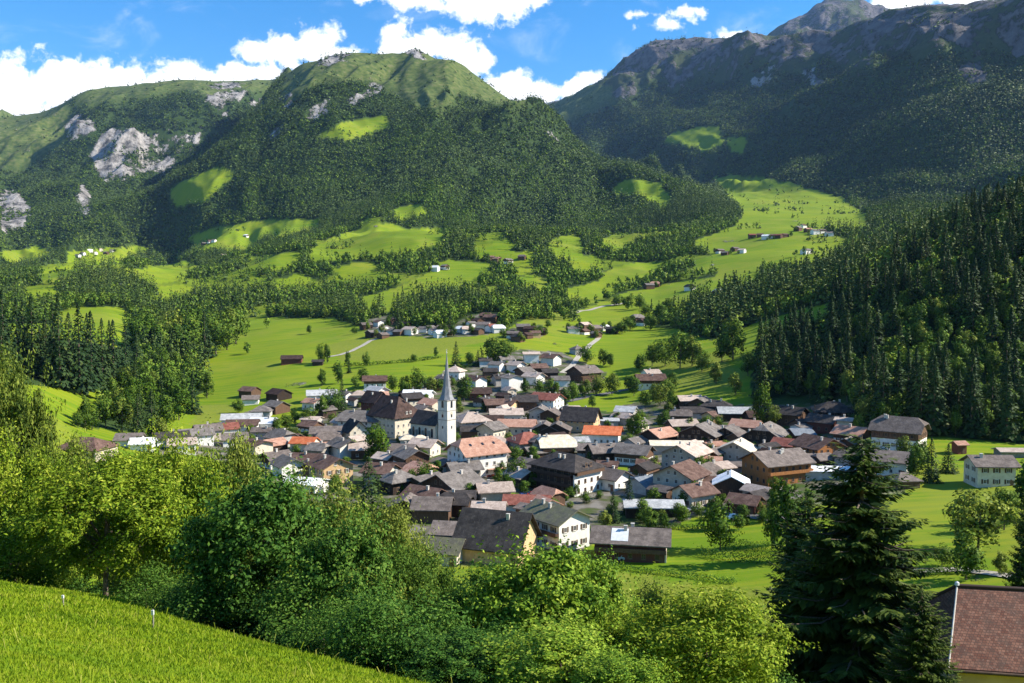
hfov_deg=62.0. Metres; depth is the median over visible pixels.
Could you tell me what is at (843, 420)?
house
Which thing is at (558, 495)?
chalet
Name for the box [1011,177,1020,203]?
spruce tree
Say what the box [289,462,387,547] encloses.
ash tree
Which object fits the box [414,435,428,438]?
house
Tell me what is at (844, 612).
spruce tree
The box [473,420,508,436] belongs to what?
house
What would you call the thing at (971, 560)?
garden tree
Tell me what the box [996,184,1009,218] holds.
spruce tree
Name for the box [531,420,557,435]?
chalet
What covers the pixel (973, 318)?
spruce tree
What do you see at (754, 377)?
spruce tree
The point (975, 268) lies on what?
spruce tree
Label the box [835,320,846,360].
spruce tree
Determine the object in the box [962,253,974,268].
broadleaf tree
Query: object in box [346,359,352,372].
spruce tree
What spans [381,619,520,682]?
bush
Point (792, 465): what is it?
chalet
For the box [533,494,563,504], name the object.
house
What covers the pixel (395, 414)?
house
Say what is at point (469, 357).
garden tree
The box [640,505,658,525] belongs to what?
garden tree
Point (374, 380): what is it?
house
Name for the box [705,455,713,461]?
garden tree
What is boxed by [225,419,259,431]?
house
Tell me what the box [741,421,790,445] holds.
chalet
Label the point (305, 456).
chalet
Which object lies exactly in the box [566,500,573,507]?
shrub
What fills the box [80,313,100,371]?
spruce tree
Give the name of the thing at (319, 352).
garden tree
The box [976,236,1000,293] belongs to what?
spruce tree
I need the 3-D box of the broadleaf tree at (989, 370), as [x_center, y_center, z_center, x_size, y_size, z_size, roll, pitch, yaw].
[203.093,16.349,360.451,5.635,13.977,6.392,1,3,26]
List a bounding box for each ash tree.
[0,321,65,582]
[0,412,28,520]
[0,434,101,585]
[0,460,39,577]
[46,421,111,589]
[96,430,162,587]
[100,412,236,591]
[137,440,254,588]
[178,414,281,575]
[242,455,322,603]
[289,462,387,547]
[351,479,449,579]
[351,487,383,546]
[412,525,465,580]
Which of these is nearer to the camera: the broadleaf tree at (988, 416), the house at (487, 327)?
the broadleaf tree at (988, 416)
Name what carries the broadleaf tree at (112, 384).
on the valley floor
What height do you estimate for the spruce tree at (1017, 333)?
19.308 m
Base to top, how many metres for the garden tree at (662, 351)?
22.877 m
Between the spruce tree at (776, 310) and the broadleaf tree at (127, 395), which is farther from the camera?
the spruce tree at (776, 310)
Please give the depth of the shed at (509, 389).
500.93 m
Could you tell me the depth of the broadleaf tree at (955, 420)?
316.60 m
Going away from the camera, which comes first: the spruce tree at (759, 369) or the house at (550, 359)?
the spruce tree at (759, 369)
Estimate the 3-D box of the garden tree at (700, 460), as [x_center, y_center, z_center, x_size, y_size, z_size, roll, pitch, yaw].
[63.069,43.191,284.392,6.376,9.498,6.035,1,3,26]
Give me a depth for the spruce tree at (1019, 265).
420.81 m
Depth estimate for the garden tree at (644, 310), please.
834.05 m
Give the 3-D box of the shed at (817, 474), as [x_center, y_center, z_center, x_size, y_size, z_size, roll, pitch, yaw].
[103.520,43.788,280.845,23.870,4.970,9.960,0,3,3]
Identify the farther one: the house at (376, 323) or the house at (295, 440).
the house at (376, 323)
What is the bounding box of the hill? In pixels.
[8,203,986,401]
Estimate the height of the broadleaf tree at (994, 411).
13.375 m
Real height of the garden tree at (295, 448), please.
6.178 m
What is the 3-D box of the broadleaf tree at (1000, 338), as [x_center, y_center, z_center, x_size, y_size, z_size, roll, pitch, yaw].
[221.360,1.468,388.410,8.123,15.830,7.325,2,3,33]
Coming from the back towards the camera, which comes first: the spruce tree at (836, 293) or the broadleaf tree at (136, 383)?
the spruce tree at (836, 293)
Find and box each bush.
[0,507,62,584]
[0,545,82,588]
[58,572,116,595]
[82,562,150,603]
[100,554,189,607]
[139,570,192,619]
[149,575,212,623]
[163,562,275,633]
[187,571,284,637]
[232,602,301,642]
[233,566,347,652]
[257,564,386,649]
[276,593,352,660]
[291,559,431,666]
[298,596,377,663]
[308,580,431,674]
[315,581,443,678]
[358,580,475,681]
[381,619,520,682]
[383,573,442,676]
[451,614,553,679]
[762,667,810,682]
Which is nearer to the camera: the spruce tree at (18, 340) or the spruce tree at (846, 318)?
the spruce tree at (18, 340)
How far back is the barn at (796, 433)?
344.15 m
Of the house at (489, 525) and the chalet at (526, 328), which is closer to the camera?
the house at (489, 525)
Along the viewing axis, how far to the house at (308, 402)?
455.98 m
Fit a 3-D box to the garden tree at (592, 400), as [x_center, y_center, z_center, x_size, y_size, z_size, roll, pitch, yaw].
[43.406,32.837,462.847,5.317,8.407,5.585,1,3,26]
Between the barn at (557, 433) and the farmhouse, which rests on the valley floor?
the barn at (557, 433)
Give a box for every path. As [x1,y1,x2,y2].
[328,338,376,356]
[560,337,600,372]
[577,303,621,312]
[914,567,1010,576]
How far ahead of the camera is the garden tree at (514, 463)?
288.07 m
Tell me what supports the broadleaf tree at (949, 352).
on the valley floor
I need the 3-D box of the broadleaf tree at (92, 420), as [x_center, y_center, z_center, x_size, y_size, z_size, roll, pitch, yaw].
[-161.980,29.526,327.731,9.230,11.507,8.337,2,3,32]
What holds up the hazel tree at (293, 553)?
on the meadow
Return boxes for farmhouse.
[905,581,1023,682]
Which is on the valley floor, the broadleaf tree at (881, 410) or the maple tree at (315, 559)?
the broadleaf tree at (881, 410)
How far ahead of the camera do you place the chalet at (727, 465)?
290.15 m
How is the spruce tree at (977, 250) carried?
on the valley floor
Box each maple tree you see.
[159,454,361,636]
[268,501,413,662]
[422,553,506,673]
[454,521,619,673]
[467,607,640,682]
[544,545,646,649]
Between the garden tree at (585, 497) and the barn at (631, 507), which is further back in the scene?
the garden tree at (585, 497)
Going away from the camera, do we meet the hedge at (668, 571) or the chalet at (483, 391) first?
the hedge at (668, 571)
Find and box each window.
[542,524,547,529]
[550,526,555,532]
[562,527,568,533]
[571,525,577,531]
[571,540,577,545]
[581,523,586,529]
[581,537,586,543]
[641,554,645,559]
[981,479,988,483]
[982,468,988,472]
[993,468,1000,472]
[993,479,999,483]
[1005,468,1011,472]
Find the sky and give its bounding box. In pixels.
[0,0,978,115]
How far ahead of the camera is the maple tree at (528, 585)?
42.25 m
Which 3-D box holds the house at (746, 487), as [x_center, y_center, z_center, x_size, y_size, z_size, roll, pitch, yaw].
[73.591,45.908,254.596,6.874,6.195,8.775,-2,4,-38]
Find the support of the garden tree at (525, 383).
on the hill
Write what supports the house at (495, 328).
on the hill
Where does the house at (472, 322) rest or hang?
on the hill
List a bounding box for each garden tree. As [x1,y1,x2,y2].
[231,398,244,411]
[272,418,282,428]
[279,414,291,427]
[289,443,301,451]
[290,407,300,423]
[291,428,301,432]
[301,406,317,419]
[302,430,308,436]
[314,395,328,414]
[315,343,323,358]
[317,368,326,384]
[319,386,344,410]
[323,344,330,361]
[326,476,340,493]
[327,413,336,422]
[328,472,346,486]
[332,360,342,382]
[342,455,350,461]
[345,350,350,362]
[348,484,357,496]
[351,327,357,333]
[351,376,358,388]
[357,368,369,380]
[361,352,369,365]
[363,421,391,456]
[372,475,381,490]
[378,323,384,331]
[384,319,390,326]
[386,375,398,389]
[398,376,408,390]
[407,367,428,389]
[410,354,416,360]
[412,460,437,475]
[425,375,437,391]
[431,460,443,472]
[437,379,443,390]
[442,329,447,336]
[449,325,456,335]
[450,377,456,385]
[452,375,474,398]
[457,406,463,411]
[464,482,477,493]
[465,351,475,363]
[468,323,474,332]
[479,336,503,359]
[481,402,486,410]
[491,471,503,481]
[493,340,511,360]
[494,461,505,475]
[499,328,506,336]
[501,338,516,354]
[503,458,526,472]
[503,474,515,486]
[504,432,512,437]
[509,445,523,458]
[516,332,524,340]
[518,480,530,493]
[520,380,529,393]
[526,445,538,457]
[528,472,537,487]
[532,377,544,391]
[543,377,559,393]
[544,320,551,326]
[560,387,570,404]
[565,486,575,496]
[566,382,579,398]
[572,482,579,496]
[576,345,596,361]
[578,379,591,396]
[579,490,593,502]
[586,323,594,331]
[587,395,596,405]
[589,373,609,395]
[597,509,612,525]
[598,348,608,364]
[603,291,610,298]
[603,419,610,425]
[604,371,620,393]
[606,352,613,364]
[607,293,622,304]
[616,322,627,332]
[621,296,633,307]
[621,315,640,328]
[621,432,632,439]
[624,375,630,388]
[625,413,647,436]
[626,376,642,393]
[632,408,648,418]
[633,294,645,307]
[633,354,647,370]
[635,509,645,522]
[636,497,649,516]
[638,303,652,314]
[638,389,651,404]
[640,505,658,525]
[641,516,657,527]
[643,313,657,328]
[644,344,657,364]
[646,486,662,498]
[648,336,674,365]
[648,382,669,403]
[650,455,659,468]
[652,304,667,317]
[657,411,669,425]
[658,378,676,393]
[658,508,666,520]
[658,514,669,526]
[661,297,676,306]
[663,402,673,412]
[665,329,693,367]
[665,372,678,388]
[665,390,678,408]
[670,502,690,520]
[677,490,688,502]
[682,335,701,365]
[689,501,704,515]
[693,349,712,370]
[694,458,706,463]
[697,497,744,549]
[700,414,712,421]
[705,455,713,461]
[706,441,715,447]
[707,496,723,508]
[709,361,722,382]
[712,335,730,361]
[712,414,726,424]
[717,319,747,359]
[728,371,742,393]
[731,514,746,528]
[734,504,749,516]
[739,351,757,374]
[751,381,771,422]
[753,507,767,521]
[761,506,782,538]
[764,404,781,423]
[765,497,778,510]
[766,475,779,488]
[766,476,806,552]
[800,487,814,507]
[852,413,864,426]
[895,436,911,451]
[905,444,926,477]
[910,438,930,469]
[930,542,953,565]
[942,487,1011,549]
[949,527,985,579]
[985,483,1020,529]
[991,551,1008,573]
[1010,459,1023,513]
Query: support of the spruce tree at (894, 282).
on the valley floor
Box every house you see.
[153,429,190,447]
[166,437,197,454]
[177,425,215,445]
[192,422,223,439]
[220,413,262,422]
[221,432,248,447]
[222,422,240,432]
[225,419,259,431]
[241,395,260,405]
[242,437,276,453]
[249,405,273,416]
[249,426,273,439]
[250,416,278,428]
[257,448,291,469]
[262,428,297,446]
[268,453,304,477]
[285,476,329,494]
[288,436,321,451]
[299,416,323,422]
[300,397,319,410]
[303,441,331,454]
[304,453,357,485]
[306,388,337,401]
[308,424,343,436]
[313,431,341,441]
[326,436,355,458]
[329,417,337,425]
[335,409,378,433]
[338,389,352,402]
[342,418,369,437]
[345,434,365,441]
[350,390,364,397]
[358,462,402,486]
[362,374,387,388]
[362,385,390,390]
[366,395,417,437]
[370,450,392,462]
[373,320,384,326]
[387,441,419,452]
[387,461,407,469]
[389,445,432,462]
[398,391,423,405]
[398,434,413,443]
[402,326,418,334]
[402,388,418,392]
[407,436,443,456]
[414,403,433,410]
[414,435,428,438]
[416,397,437,411]
[417,467,486,498]
[418,535,465,566]
[419,388,435,398]
[427,328,437,334]
[429,456,449,472]
[431,265,439,271]
[432,330,447,337]
[435,374,451,384]
[440,264,449,269]
[442,365,466,379]
[442,459,484,475]
[443,434,510,477]
[446,490,476,505]
[452,507,542,566]
[456,411,491,432]
[460,326,470,333]
[465,321,476,326]
[465,375,488,386]
[470,498,507,510]
[472,395,494,406]
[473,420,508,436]
[474,479,515,500]
[475,322,491,330]
[478,356,492,366]
[484,324,496,331]
[487,360,505,371]
[488,407,523,418]
[491,325,505,332]
[491,374,504,385]
[494,392,511,398]
[497,354,514,361]
[497,417,536,434]
[500,373,524,390]
[503,258,512,263]
[504,359,527,372]
[504,398,518,407]
[505,429,536,450]
[506,331,519,338]
[511,455,535,469]
[519,498,595,551]
[521,350,540,362]
[521,371,547,385]
[526,404,548,419]
[528,434,540,445]
[530,330,540,337]
[531,392,566,408]
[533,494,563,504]
[539,353,563,365]
[549,376,570,386]
[559,406,602,431]
[566,326,579,333]
[569,345,584,354]
[582,424,623,442]
[599,465,634,491]
[609,412,632,424]
[611,442,656,465]
[627,460,661,477]
[631,417,652,432]
[633,373,666,390]
[635,458,659,464]
[636,318,645,325]
[640,368,662,373]
[647,440,703,454]
[648,459,711,486]
[657,439,714,468]
[667,481,720,507]
[669,407,692,418]
[684,284,696,290]
[698,461,725,475]
[701,410,723,421]
[702,439,726,446]
[702,476,716,485]
[710,445,725,455]
[715,249,724,253]
[717,437,758,460]
[738,248,746,253]
[739,482,770,493]
[754,440,780,450]
[761,234,769,239]
[789,422,813,427]
[799,248,811,253]
[804,450,816,464]
[810,229,819,234]
[824,231,833,235]
[829,423,870,439]
[832,449,857,465]
[833,414,853,424]
[863,448,909,474]
[867,414,930,450]
[958,453,1022,487]
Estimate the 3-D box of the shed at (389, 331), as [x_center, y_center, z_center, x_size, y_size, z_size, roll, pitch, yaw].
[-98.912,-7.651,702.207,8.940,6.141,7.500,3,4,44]
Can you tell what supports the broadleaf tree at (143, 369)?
on the valley floor
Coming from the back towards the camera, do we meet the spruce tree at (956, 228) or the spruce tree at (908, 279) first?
the spruce tree at (956, 228)
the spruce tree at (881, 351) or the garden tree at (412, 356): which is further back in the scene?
the garden tree at (412, 356)
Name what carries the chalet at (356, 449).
on the valley floor
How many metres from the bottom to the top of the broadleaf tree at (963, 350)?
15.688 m
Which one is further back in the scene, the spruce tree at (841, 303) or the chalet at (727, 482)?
the spruce tree at (841, 303)
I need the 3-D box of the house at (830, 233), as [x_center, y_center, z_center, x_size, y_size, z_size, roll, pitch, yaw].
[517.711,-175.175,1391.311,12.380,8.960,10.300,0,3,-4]
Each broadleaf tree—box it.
[72,410,84,424]
[77,395,91,424]
[81,406,101,429]
[94,394,115,427]
[103,378,117,396]
[107,396,133,431]
[109,385,125,406]
[113,365,134,381]
[113,394,126,413]
[115,370,128,390]
[119,386,132,414]
[122,376,144,400]
[124,382,143,406]
[125,314,148,346]
[126,393,140,413]
[134,307,155,323]
[136,314,163,345]
[138,378,161,410]
[139,364,150,381]
[147,345,170,364]
[149,370,159,387]
[153,315,180,351]
[154,418,168,431]
[155,393,177,424]
[156,307,187,332]
[157,368,179,396]
[167,321,191,355]
[168,351,181,365]
[168,381,192,419]
[174,373,187,386]
[177,304,200,327]
[179,315,205,353]
[183,355,196,367]
[191,303,210,335]
[195,370,205,390]
[198,371,214,396]
[201,307,239,353]
[215,305,239,349]
[222,303,249,343]
[804,370,812,397]
[807,374,817,395]
[815,371,829,389]
[817,376,832,398]
[838,370,855,401]
[847,352,860,376]
[851,380,867,405]
[852,312,865,331]
[853,393,873,421]
[854,368,864,382]
[860,329,870,349]
[869,322,884,336]
[872,401,887,418]
[880,395,895,415]
[888,392,906,415]
[889,336,904,353]
[894,346,912,371]
[895,302,904,312]
[896,289,912,307]
[896,310,905,324]
[897,391,910,410]
[900,304,916,325]
[902,290,913,307]
[909,311,921,337]
[909,320,926,347]
[913,306,929,325]
[913,320,926,345]
[913,340,929,364]
[914,301,928,316]
[919,292,935,308]
[920,263,930,278]
[924,330,934,353]
[928,297,940,318]
[932,304,945,323]
[933,269,946,286]
[933,326,947,349]
[934,313,953,334]
[936,317,953,341]
[940,300,950,314]
[940,349,951,364]
[944,293,955,312]
[948,341,971,368]
[948,404,962,436]
[950,293,962,317]
[950,356,966,373]
[953,364,968,392]
[955,329,977,349]
[960,349,970,366]
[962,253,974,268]
[965,358,984,377]
[966,393,985,410]
[973,338,987,360]
[974,315,988,336]
[977,326,991,343]
[979,381,988,399]
[979,399,994,429]
[981,275,993,292]
[982,317,1005,335]
[983,347,1003,372]
[984,305,1000,324]
[984,341,998,359]
[984,383,1000,405]
[985,364,997,381]
[986,271,1003,289]
[986,349,1001,372]
[989,376,1001,389]
[989,400,999,424]
[990,327,1003,347]
[991,287,1004,304]
[993,250,1006,268]
[994,301,1004,326]
[998,341,1009,362]
[1000,247,1014,265]
[1000,291,1011,302]
[1002,303,1016,329]
[1002,388,1019,409]
[1010,338,1023,364]
[1014,410,1023,434]
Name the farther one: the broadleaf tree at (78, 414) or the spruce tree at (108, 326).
the spruce tree at (108, 326)
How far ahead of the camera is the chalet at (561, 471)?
275.66 m
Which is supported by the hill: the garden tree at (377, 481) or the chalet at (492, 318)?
the chalet at (492, 318)
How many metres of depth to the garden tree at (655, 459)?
300.80 m
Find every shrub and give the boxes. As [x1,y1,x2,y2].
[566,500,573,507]
[593,489,603,497]
[719,493,726,500]
[756,501,765,511]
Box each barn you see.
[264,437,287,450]
[311,359,324,365]
[376,332,389,338]
[392,329,403,335]
[401,460,442,472]
[428,520,456,537]
[460,425,478,437]
[472,328,483,334]
[482,415,503,421]
[494,436,507,443]
[522,332,533,338]
[522,446,550,457]
[545,432,566,434]
[589,331,602,337]
[621,499,684,517]
[715,406,754,421]
[724,492,765,513]
[745,488,769,506]
[787,428,816,438]
[840,436,859,449]
[884,472,923,489]
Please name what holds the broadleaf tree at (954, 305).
on the valley floor
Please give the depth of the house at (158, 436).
331.14 m
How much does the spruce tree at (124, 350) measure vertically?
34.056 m
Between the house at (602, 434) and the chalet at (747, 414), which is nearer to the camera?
the house at (602, 434)
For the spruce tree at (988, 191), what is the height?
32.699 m
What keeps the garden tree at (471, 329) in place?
on the hill
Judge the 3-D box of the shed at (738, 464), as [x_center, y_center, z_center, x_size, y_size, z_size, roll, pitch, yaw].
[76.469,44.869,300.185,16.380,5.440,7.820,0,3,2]
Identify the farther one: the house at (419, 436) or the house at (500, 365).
the house at (500, 365)
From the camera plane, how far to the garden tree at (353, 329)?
742.20 m
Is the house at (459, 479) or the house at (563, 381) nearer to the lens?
the house at (459, 479)
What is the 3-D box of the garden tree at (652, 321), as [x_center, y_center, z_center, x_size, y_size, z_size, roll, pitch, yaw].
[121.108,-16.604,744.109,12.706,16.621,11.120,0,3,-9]
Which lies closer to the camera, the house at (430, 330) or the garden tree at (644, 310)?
the house at (430, 330)
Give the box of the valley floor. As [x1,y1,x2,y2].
[0,270,1023,622]
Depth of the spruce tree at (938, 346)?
365.89 m
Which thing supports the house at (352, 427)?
on the valley floor
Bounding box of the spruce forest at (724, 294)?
[0,0,1023,402]
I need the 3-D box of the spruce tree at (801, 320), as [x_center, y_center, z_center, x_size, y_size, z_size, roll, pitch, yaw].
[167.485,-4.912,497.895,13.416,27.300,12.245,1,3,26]
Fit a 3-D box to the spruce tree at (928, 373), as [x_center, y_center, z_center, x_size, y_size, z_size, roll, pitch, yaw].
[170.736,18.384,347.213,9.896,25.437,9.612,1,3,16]
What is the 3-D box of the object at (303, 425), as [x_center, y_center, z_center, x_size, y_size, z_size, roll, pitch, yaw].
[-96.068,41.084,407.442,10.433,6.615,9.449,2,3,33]
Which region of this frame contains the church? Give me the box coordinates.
[409,349,455,445]
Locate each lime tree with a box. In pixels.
[560,640,686,682]
[599,595,682,682]
[604,561,820,682]
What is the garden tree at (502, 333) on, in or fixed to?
on the hill
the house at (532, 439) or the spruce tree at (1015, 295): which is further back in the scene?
the spruce tree at (1015, 295)
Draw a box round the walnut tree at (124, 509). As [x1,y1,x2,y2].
[0,438,195,595]
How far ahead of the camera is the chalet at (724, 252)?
1317.33 m
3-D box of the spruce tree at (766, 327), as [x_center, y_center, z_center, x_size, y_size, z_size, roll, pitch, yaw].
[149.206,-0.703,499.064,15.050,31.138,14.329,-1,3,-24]
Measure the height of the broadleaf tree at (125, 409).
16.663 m
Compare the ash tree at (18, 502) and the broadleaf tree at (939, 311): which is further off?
the broadleaf tree at (939, 311)
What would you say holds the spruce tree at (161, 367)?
on the valley floor
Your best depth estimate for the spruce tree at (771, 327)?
509.29 m
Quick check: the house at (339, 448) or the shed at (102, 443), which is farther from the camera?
the house at (339, 448)
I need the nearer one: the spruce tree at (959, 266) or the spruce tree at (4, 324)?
the spruce tree at (4, 324)
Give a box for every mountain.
[0,49,650,266]
[0,79,275,191]
[546,0,888,104]
[551,0,1023,225]
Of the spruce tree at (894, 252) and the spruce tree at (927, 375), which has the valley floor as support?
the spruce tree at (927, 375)
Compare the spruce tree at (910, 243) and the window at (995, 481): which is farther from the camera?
the spruce tree at (910, 243)
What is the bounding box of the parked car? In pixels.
[728,513,741,519]
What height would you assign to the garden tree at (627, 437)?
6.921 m
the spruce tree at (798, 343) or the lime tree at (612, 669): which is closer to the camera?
the lime tree at (612, 669)
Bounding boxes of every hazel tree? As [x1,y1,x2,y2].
[230,510,341,610]
[280,513,390,606]
[363,538,447,621]
[385,531,469,618]
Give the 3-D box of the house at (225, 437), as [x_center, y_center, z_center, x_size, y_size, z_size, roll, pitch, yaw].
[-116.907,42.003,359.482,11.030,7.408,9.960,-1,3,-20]
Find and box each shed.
[58,437,118,461]
[112,432,145,447]
[128,437,157,452]
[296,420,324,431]
[346,396,359,405]
[385,328,392,334]
[418,326,427,332]
[498,404,514,407]
[500,386,517,394]
[502,494,551,510]
[573,436,590,442]
[576,443,594,457]
[580,329,589,334]
[600,418,619,425]
[613,405,638,414]
[621,435,647,444]
[623,474,652,494]
[679,406,713,418]
[703,456,722,460]
[705,461,741,472]
[806,465,849,480]
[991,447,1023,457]
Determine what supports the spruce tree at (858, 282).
on the hill
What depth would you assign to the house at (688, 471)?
265.60 m
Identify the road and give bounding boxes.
[564,388,628,402]
[691,507,829,520]
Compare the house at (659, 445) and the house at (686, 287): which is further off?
the house at (686, 287)
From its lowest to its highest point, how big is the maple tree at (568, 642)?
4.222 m
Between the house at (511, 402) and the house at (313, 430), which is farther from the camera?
the house at (511, 402)
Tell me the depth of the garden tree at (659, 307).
775.24 m
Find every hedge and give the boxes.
[344,355,440,365]
[460,360,496,367]
[599,562,736,583]
[655,522,708,530]
[693,543,781,563]
[724,539,784,550]
[905,564,987,577]
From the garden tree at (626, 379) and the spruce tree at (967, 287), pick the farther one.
the garden tree at (626, 379)
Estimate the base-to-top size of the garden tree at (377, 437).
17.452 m
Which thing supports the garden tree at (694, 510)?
on the valley floor
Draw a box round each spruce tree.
[0,288,27,370]
[0,320,11,376]
[7,298,41,371]
[13,299,34,355]
[16,318,22,357]
[18,294,51,375]
[21,330,31,374]
[34,307,56,355]
[35,324,46,363]
[36,322,48,365]
[40,295,80,387]
[45,301,63,355]
[47,332,56,372]
[51,327,67,378]
[54,313,84,382]
[60,303,100,394]
[80,311,109,389]
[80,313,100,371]
[92,318,117,391]
[102,320,117,365]
[103,319,130,382]
[116,324,137,375]
[127,332,145,367]
[127,394,148,435]
[131,357,144,395]
[134,387,147,426]
[139,389,161,436]
[157,355,168,394]
[181,368,189,397]
[183,371,203,414]
[195,311,217,357]
[337,375,347,410]
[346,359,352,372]
[350,456,389,514]
[392,310,401,328]
[446,310,454,332]
[450,341,462,365]
[473,351,479,365]
[606,492,622,523]
[620,475,634,515]
[747,342,772,398]
[748,433,950,682]
[751,316,764,368]
[753,335,771,378]
[756,314,772,354]
[758,340,770,379]
[759,495,824,680]
[766,315,776,341]
[766,338,780,377]
[768,333,775,367]
[770,314,776,336]
[770,321,787,372]
[771,332,792,390]
[772,300,779,332]
[776,315,790,346]
[783,307,796,341]
[785,309,800,351]
[785,331,807,391]
[786,351,807,395]
[787,319,797,354]
[788,300,797,326]
[794,326,811,378]
[795,305,804,333]
[795,311,803,337]
[800,312,810,340]
[800,335,813,382]
[801,303,805,328]
[801,312,816,348]
[802,329,822,383]
[805,300,818,338]
[805,346,831,399]
[811,331,818,364]
[811,334,838,393]
[814,330,836,390]
[816,346,836,394]
[817,297,839,349]
[820,304,838,356]
[823,278,839,310]
[826,290,835,327]
[829,341,848,394]
[833,278,840,308]
[834,301,839,321]
[835,291,846,326]
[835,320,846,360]
[837,263,844,296]
[837,307,853,340]
[838,289,847,319]
[838,309,854,338]
[838,330,852,360]
[838,339,854,387]
[842,255,853,284]
[844,280,853,316]
[847,357,872,420]
[849,258,865,304]
[849,321,865,355]
[852,267,864,307]
[852,273,866,316]
[852,324,865,362]
[853,300,874,349]
[857,265,871,299]
[860,259,874,308]
[860,329,878,388]
[861,300,885,359]
[864,353,894,426]
[866,328,873,357]
[866,346,881,397]
[868,260,879,298]
[868,586,963,682]
[872,257,896,308]
[873,351,882,396]
[874,314,885,354]
[880,277,895,314]
[880,347,890,378]
[880,365,891,399]
[882,264,901,312]
[883,258,897,288]
[883,263,898,295]
[883,286,900,342]
[888,231,901,261]
[889,242,899,271]
[890,350,906,415]
[893,319,906,358]
[895,252,910,296]
[897,267,912,307]
[898,239,912,270]
[900,356,940,431]
[901,357,912,391]
[903,347,911,376]
[904,264,914,293]
[905,261,926,308]
[905,347,925,398]
[907,230,920,264]
[908,230,917,260]
[908,358,923,407]
[908,393,924,418]
[913,231,927,261]
[914,349,951,428]
[916,240,928,266]
[920,437,943,483]
[921,258,940,306]
[921,355,951,435]
[922,233,931,261]
[923,212,937,246]
[924,228,934,262]
[925,356,931,389]
[926,347,940,374]
[932,444,959,474]
[933,235,951,277]
[935,333,945,374]
[936,341,952,377]
[937,249,953,292]
[937,354,955,395]
[939,221,949,256]
[939,377,950,428]
[943,265,955,298]
[945,270,960,315]
[945,384,953,417]
[946,368,965,428]
[946,371,962,415]
[947,202,955,229]
[950,200,961,235]
[950,224,960,257]
[951,280,972,330]
[951,371,988,437]
[954,216,968,246]
[954,245,966,278]
[954,256,962,290]
[955,274,974,329]
[956,216,974,256]
[956,249,971,288]
[956,280,982,334]
[957,262,972,314]
[957,346,983,423]
[957,364,991,435]
[962,190,970,213]
[967,188,973,207]
[968,271,983,314]
[968,345,984,388]
[969,188,978,220]
[969,201,983,232]
[970,212,983,253]
[970,234,979,272]
[970,257,986,305]
[973,187,993,221]
[973,231,987,281]
[974,192,983,219]
[974,231,986,261]
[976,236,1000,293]
[977,260,999,319]
[978,198,986,237]
[978,300,999,359]
[981,371,1003,430]
[982,184,992,211]
[982,215,997,259]
[985,217,1001,256]
[986,182,1002,220]
[988,225,1002,270]
[988,363,1023,442]
[989,181,1000,210]
[994,186,1011,218]
[994,330,1016,381]
[995,240,1013,292]
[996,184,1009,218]
[998,222,1009,253]
[998,307,1019,360]
[999,262,1023,323]
[999,492,1023,586]
[1001,212,1017,247]
[1004,341,1022,398]
[1005,223,1021,263]
[1005,230,1017,262]
[1007,196,1017,225]
[1009,259,1023,310]
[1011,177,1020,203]
[1012,368,1023,428]
[1013,176,1023,201]
[1013,302,1023,337]
[1013,326,1020,341]
[1014,210,1021,241]
[1014,311,1023,342]
[1015,211,1023,253]
[1015,230,1023,262]
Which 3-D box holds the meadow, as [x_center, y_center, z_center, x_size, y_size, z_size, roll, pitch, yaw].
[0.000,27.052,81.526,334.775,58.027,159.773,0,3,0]
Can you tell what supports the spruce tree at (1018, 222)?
on the valley floor
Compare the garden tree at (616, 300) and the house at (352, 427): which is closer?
the house at (352, 427)
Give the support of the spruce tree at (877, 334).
on the valley floor
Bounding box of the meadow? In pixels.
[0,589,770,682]
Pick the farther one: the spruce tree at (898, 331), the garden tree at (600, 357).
the garden tree at (600, 357)
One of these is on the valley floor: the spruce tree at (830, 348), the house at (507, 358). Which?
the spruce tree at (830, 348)
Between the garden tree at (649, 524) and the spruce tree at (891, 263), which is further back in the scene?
the spruce tree at (891, 263)
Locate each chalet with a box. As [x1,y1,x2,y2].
[237,386,261,397]
[263,399,291,414]
[264,388,293,400]
[280,355,303,364]
[292,451,319,460]
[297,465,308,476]
[314,405,337,418]
[348,442,373,458]
[358,390,385,409]
[359,322,372,329]
[364,330,378,337]
[376,469,414,494]
[386,317,397,324]
[387,492,416,520]
[398,484,447,495]
[407,470,440,484]
[409,493,454,522]
[424,379,440,390]
[439,489,474,516]
[468,386,492,400]
[471,318,485,321]
[481,367,498,378]
[481,397,504,412]
[482,314,497,322]
[500,466,532,488]
[504,394,538,410]
[510,333,525,342]
[512,365,534,375]
[513,500,532,511]
[516,324,529,331]
[517,254,526,259]
[522,326,537,332]
[526,451,606,496]
[527,362,549,371]
[529,485,567,505]
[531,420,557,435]
[535,434,577,453]
[537,407,560,421]
[539,367,559,379]
[541,420,572,435]
[565,365,603,382]
[577,322,591,328]
[583,442,623,461]
[589,523,671,562]
[590,325,602,330]
[596,458,619,468]
[605,326,617,333]
[631,314,644,322]
[637,426,677,444]
[643,283,654,289]
[646,483,673,498]
[663,417,698,431]
[675,394,701,408]
[675,420,723,441]
[685,395,709,405]
[700,398,732,410]
[712,460,737,469]
[712,470,749,497]
[717,424,745,440]
[720,251,729,255]
[724,429,750,440]
[728,418,763,430]
[730,247,739,251]
[737,447,816,486]
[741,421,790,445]
[742,410,767,422]
[748,234,755,238]
[759,447,775,450]
[765,404,810,425]
[770,437,793,448]
[774,234,783,238]
[787,418,806,427]
[788,433,847,453]
[803,413,839,433]
[810,399,855,420]
[811,452,834,465]
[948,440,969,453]

